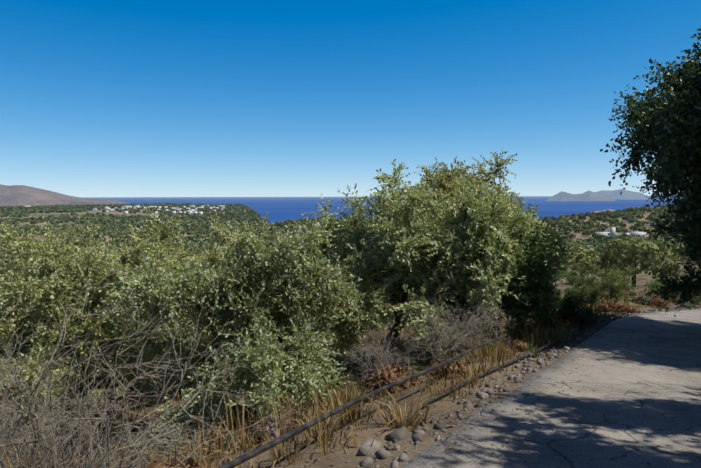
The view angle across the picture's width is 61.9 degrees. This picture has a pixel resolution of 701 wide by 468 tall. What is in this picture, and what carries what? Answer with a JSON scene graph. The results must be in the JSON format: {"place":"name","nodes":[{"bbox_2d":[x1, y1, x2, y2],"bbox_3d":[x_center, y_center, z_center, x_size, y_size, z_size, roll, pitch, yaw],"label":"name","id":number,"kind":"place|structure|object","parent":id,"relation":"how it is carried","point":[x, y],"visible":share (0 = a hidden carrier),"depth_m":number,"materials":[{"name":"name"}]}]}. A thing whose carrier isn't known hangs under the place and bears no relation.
{"place":"outdoors","nodes":[
{"label":"outdoors","id":0,"kind":"place"},
{"bbox_2d":[0,184,130,205],"bbox_3d":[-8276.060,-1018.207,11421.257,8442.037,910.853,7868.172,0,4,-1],"label":"hill","id":1,"kind":"structure","parent":0,"point":[16,195],"depth_m":10694.58,"materials":[{"name":"stone"}]},
{"bbox_2d":[0,208,700,467],"bbox_3d":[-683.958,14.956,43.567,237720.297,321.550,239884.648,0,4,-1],"label":"terrain","id":2,"kind":"structure","parent":0,"point":[339,457],"depth_m":8.48,"materials":[{"name":"brown soil"}]},
{"bbox_2d":[0,268,30,345],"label":"shrub","id":3,"kind":"object","parent":2,"relation":"on","point":[2,286],"depth_m":16.57,"materials":[{"name":"green plant"}]},
{"bbox_2d":[0,330,114,467],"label":"dry shrub","id":4,"kind":"object","parent":2,"relation":"on","point":[17,414],"visible":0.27,"depth_m":7.15,"materials":[{"name":"grey plant"}]},
{"bbox_2d":[0,350,195,467],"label":"dry shrub","id":5,"kind":"object","parent":2,"relation":"on","point":[43,465],"visible":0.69,"depth_m":5.64,"materials":[{"name":"grey plant"}]},
{"bbox_2d":[0,215,209,395],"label":"shrub","id":6,"kind":"object","parent":2,"relation":"on","point":[71,235],"visible":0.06,"depth_m":26.10,"materials":[{"name":"green plant"}]},
{"bbox_2d":[0,206,247,449],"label":"bush","id":7,"kind":"object","parent":2,"relation":"on","point":[55,276],"visible":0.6,"depth_m":13.68,"materials":[{"name":"green plant"}]},
{"bbox_2d":[24,205,224,214],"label":"town building","id":8,"kind":"structure","parent":2,"relation":"on","point":[156,212],"depth_m":1230.93,"materials":[{"name":"tile"}]},
{"bbox_2d":[0,226,301,467],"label":"dry shrub","id":9,"kind":"object","parent":2,"relation":"on","point":[20,438],"visible":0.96,"depth_m":5.44,"materials":[{"name":"grey plant"}]},
{"bbox_2d":[85,213,264,402],"bbox_3d":[-5.534,2.674,21.538,6.700,7.016,7.591,1,4,12],"label":"shrub","id":10,"kind":"object","parent":2,"relation":"on","point":[221,231],"visible":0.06,"depth_m":19.58,"materials":[{"name":"green plant"}]},
{"bbox_2d":[95,212,392,440],"bbox_3d":[-1.726,1.860,13.477,5.129,4.751,7.237,2,4,29],"label":"bush","id":11,"kind":"object","parent":2,"relation":"on","point":[283,339],"visible":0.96,"depth_m":11.93,"materials":[{"name":"green plant"}]},
{"bbox_2d":[278,248,394,349],"bbox_3d":[-0.406,2.502,25.368,9.048,4.929,6.389,-3,5,-38],"label":"shrub","id":12,"kind":"object","parent":2,"relation":"on","point":[381,322],"visible":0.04,"depth_m":25.54,"materials":[{"name":"green plant"}]},
{"bbox_2d":[0,203,694,342],"bbox_3d":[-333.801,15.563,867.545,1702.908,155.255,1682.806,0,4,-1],"label":"olive trees","id":13,"kind":"object","parent":2,"relation":"on","point":[623,251],"visible":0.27,"depth_m":503.11,"materials":[{"name":"green plant"}]},
{"bbox_2d":[0,287,699,467],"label":"dry grass tufts","id":14,"kind":"object","parent":2,"relation":"on","point":[348,415],"visible":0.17,"depth_m":8.12,"materials":[{"name":"beige plant"}]},
{"bbox_2d":[39,289,695,467],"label":"small shrubs phrygana","id":15,"kind":"object","parent":2,"relation":"on","point":[392,375],"visible":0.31,"depth_m":10.05,"materials":[{"name":"plant"}]},
{"bbox_2d":[337,313,450,399],"bbox_3d":[0.536,2.304,10.202,1.659,2.003,2.167,-4,5,-42],"label":"dry shrub","id":16,"kind":"object","parent":2,"relation":"on","point":[384,360],"visible":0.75,"depth_m":10.29,"materials":[{"name":"grey plant"}]},
{"bbox_2d":[299,159,553,361],"bbox_3d":[1.746,1.000,17.087,6.444,6.516,7.845,-1,4,-12],"label":"olive tree","id":17,"kind":"object","parent":2,"relation":"on","point":[387,244],"visible":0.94,"depth_m":15.69,"materials":[{"name":"green plant"}]},
{"bbox_2d":[390,287,514,366],"bbox_3d":[1.957,1.887,11.523,2.739,1.853,2.128,-2,4,-26],"label":"dry shrub","id":18,"kind":"object","parent":2,"relation":"on","point":[446,343],"visible":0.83,"depth_m":11.51,"materials":[{"name":"grey plant"}]},
{"bbox_2d":[372,148,535,340],"bbox_3d":[3.482,0.632,20.909,5.810,7.399,8.146,0,4,-1],"label":"wild olive tree","id":19,"kind":"object","parent":2,"relation":"on","point":[454,175],"visible":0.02,"depth_m":19.44,"materials":[{"name":"green plant"}]},
{"bbox_2d":[217,307,700,467],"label":"pipe","id":20,"kind":"object","parent":2,"relation":"on","point":[265,447],"visible":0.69,"depth_m":6.58,"materials":[{"name":"black plastic"}]},
{"bbox_2d":[221,302,700,467],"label":"stones","id":21,"kind":"object","parent":2,"relation":"on","point":[378,450],"visible":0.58,"depth_m":6.96,"materials":[{"name":"stone"}]},
{"bbox_2d":[450,302,511,349],"bbox_3d":[3.194,2.304,13.541,1.452,1.532,1.463,-2,4,-23],"label":"dry shrub","id":22,"kind":"object","parent":2,"relation":"on","point":[487,322],"visible":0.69,"depth_m":13.45,"materials":[{"name":"grey plant"}]},
{"bbox_2d":[409,185,573,349],"bbox_3d":[3.879,1.067,16.334,4.549,4.864,3.691,2,4,30],"label":"tree","id":23,"kind":"object","parent":2,"relation":"on","point":[548,249],"visible":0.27,"depth_m":14.95,"materials":[{"name":"green plant"}]},
{"bbox_2d":[400,309,700,467],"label":"concrete road","id":24,"kind":"structure","parent":2,"relation":"on","point":[638,416],"depth_m":6.89,"materials":[{"name":"grey concrete"}]},
{"bbox_2d":[532,275,610,326],"bbox_3d":[6.815,2.573,19.011,3.272,3.097,3.632,-2,4,-23],"label":"shrub","id":25,"kind":"object","parent":2,"relation":"on","point":[573,307],"visible":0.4,"depth_m":18.02,"materials":[{"name":"green plant"}]},
{"bbox_2d":[552,260,612,297],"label":"lentisk shrub","id":26,"kind":"object","parent":2,"relation":"on","point":[580,274],"visible":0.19,"depth_m":33.21,"materials":[{"name":"green plant"}]},
{"bbox_2d":[560,263,638,306],"bbox_3d":[11.382,2.687,26.939,3.858,2.660,3.759,1,4,15],"label":"lentisk shrub","id":27,"kind":"object","parent":2,"relation":"on","point":[591,287],"visible":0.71,"depth_m":26.86,"materials":[{"name":"green plant"}]},
{"bbox_2d":[590,209,615,215],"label":"distant buildings","id":28,"kind":"structure","parent":2,"relation":"on","point":[610,210],"depth_m":554.16,"materials":[{"name":"tile"}]},
{"bbox_2d":[596,227,645,237],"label":"white villa","id":29,"kind":"object","parent":2,"relation":"on","point":[614,234],"visible":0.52,"depth_m":379.09,"materials":[{"name":"tile"}]},
{"bbox_2d":[600,28,700,252],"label":"carob tree","id":30,"kind":"object","parent":2,"relation":"on","point":[671,122],"visible":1,"depth_m":14.98,"materials":[{"name":"green plant"}]},
{"bbox_2d":[627,154,700,316],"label":"carob tree","id":31,"kind":"object","parent":2,"relation":"on","point":[687,285],"visible":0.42,"depth_m":17.06,"materials":[{"name":"green plant"}]},
{"bbox_2d":[643,266,700,304],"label":"lentisk shrub","id":32,"kind":"object","parent":2,"relation":"on","point":[655,282],"visible":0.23,"depth_m":29.76,"materials":[{"name":"green plant"}]},
{"bbox_2d":[0,0,700,196],"label":"sky","id":33,"kind":"structure","parent":0,"point":[99,98],"materials":[{"name":"blue"}]},
{"bbox_2d":[80,196,681,222],"bbox_3d":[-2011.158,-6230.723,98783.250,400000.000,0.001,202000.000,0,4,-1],"label":"sea water","id":34,"kind":"structure","parent":0,"point":[280,209],"depth_m":11122.22,"materials":[{"name":"blue liquid"}]},
{"bbox_2d":[546,191,615,200],"bbox_3d":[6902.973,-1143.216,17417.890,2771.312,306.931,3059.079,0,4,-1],"label":"island hills","id":35,"kind":"structure","parent":0,"point":[584,196],"depth_m":16539.25,"materials":[{"name":"stone"}]},
{"bbox_2d":[595,189,650,199],"bbox_3d":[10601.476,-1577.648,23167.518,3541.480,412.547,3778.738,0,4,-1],"label":"island hills","id":36,"kind":"structure","parent":0,"point":[624,195],"depth_m":22067.35,"materials":[{"name":"stone"}]}
]}

